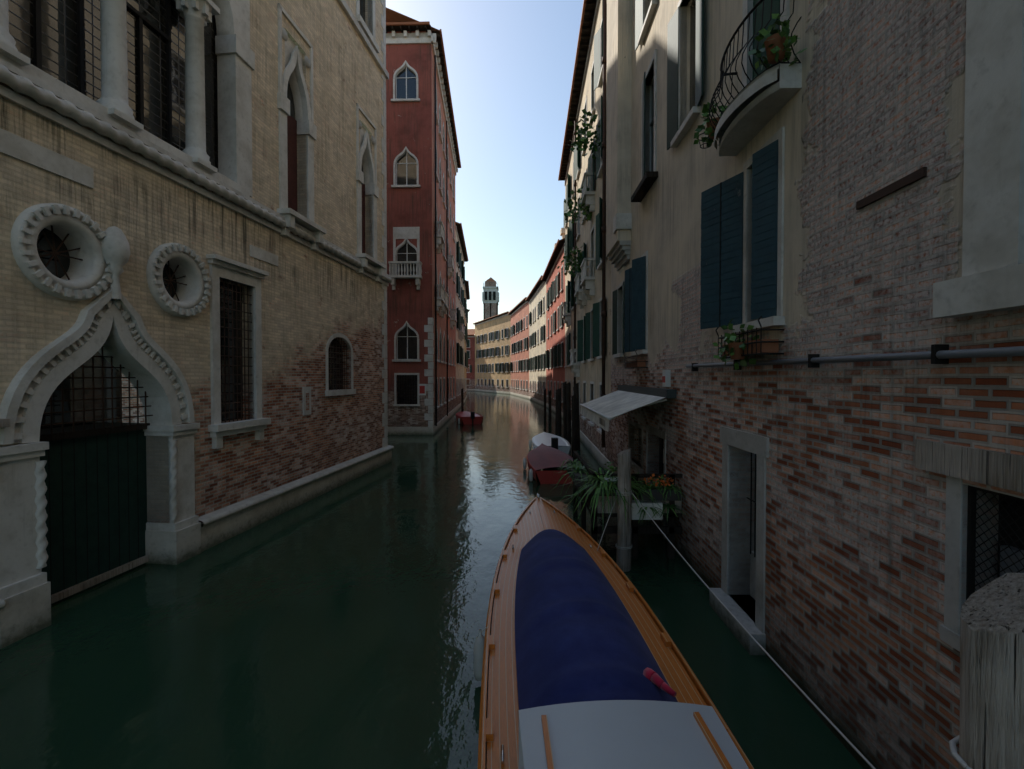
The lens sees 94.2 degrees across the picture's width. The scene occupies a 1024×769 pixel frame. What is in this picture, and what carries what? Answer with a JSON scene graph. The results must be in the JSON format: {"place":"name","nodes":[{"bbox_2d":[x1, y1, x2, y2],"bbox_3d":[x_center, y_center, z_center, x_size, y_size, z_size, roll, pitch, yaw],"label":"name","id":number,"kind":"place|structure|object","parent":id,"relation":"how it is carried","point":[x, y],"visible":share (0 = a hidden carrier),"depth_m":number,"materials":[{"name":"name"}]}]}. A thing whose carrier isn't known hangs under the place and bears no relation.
{"place":"outdoors","nodes":[
{"label":"outdoors","id":0,"kind":"place"},
{"bbox_2d":[0,391,862,768],"bbox_3d":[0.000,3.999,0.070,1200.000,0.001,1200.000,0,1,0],"label":"canal water","id":1,"kind":"structure","parent":0,"point":[340,627],"depth_m":7.14,"materials":[{"name":"green liquid"}]},
{"bbox_2d":[0,0,393,648],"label":"building","id":2,"kind":"structure","parent":1,"relation":"in","point":[194,280],"depth_m":10.53,"materials":[{"name":"brick"}]},
{"bbox_2d":[386,7,460,434],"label":"pink house","id":3,"kind":"structure","parent":1,"relation":"in","point":[423,163],"depth_m":32.29,"materials":[{"name":"paint"}]},
{"bbox_2d":[455,221,469,410],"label":"building","id":4,"kind":"structure","parent":1,"relation":"in","point":[462,292],"depth_m":60.33,"materials":[{"name":"beige paint"}]},
{"bbox_2d":[454,411,482,424],"bbox_3d":[-3.994,2.891,42.077,2.228,1.350,5.932,0,1,-15],"label":"boat","id":5,"kind":"object","parent":1,"relation":"on","point":[467,417],"visible":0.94,"depth_m":39.68,"materials":[{"name":"metal"}]},
{"bbox_2d":[523,443,572,483],"bbox_3d":[1.574,3.331,20.425,2.209,1.025,5.620,0,1,0],"label":"boat","id":6,"kind":"object","parent":1,"relation":"on","point":[542,456],"visible":0.77,"depth_m":18.38,"materials":[{"name":"red fabric"}]},
{"bbox_2d":[529,432,570,454],"bbox_3d":[1.966,3.222,25.972,2.080,1.250,5.333,0,1,0],"label":"white boat","id":7,"kind":"object","parent":1,"relation":"on","point":[556,442],"visible":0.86,"depth_m":24.83,"materials":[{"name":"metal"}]},
{"bbox_2d":[466,0,756,475],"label":"building","id":8,"kind":"structure","parent":1,"relation":"on","point":[552,331],"depth_m":31.88,"materials":[{"name":"beige paint"}]},
{"bbox_2d":[474,493,753,768],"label":"boat","id":9,"kind":"object","parent":1,"relation":"on","point":[580,661],"visible":1,"depth_m":4.86,"materials":[{"name":"blue fabric"}]},
{"bbox_2d":[553,451,688,558],"bbox_3d":[2.375,3.249,11.415,2.964,3.104,4.488,0,1,0],"label":"landing stage with planters","id":10,"kind":"object","parent":1,"relation":"in","point":[596,491],"visible":0.84,"depth_m":10.40,"materials":[{"name":"green wood"}]},
{"bbox_2d":[461,382,1023,768],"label":"mooring posts","id":11,"kind":"object","parent":1,"relation":"on","point":[991,734],"visible":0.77,"depth_m":2.57,"materials":[{"name":"grey wood"}]},
{"bbox_2d":[580,0,1023,768],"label":"houses","id":12,"kind":"structure","parent":1,"relation":"in","point":[834,214],"depth_m":5.29,"materials":[{"name":"brick"}]},
{"bbox_2d":[557,13,806,369],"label":"balcony plants","id":13,"kind":"object","parent":12,"relation":"attached to","point":[777,44],"visible":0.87,"depth_m":7.08,"materials":[{"name":"green plant"}]},
{"bbox_2d":[386,0,583,328],"label":"sky","id":14,"kind":"structure","parent":0,"point":[510,63],"materials":[{"name":"blue"}]},
{"bbox_2d":[482,277,498,319],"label":"campanile","id":15,"kind":"structure","parent":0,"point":[490,296],"depth_m":208.29,"materials":[{"name":"stone"}]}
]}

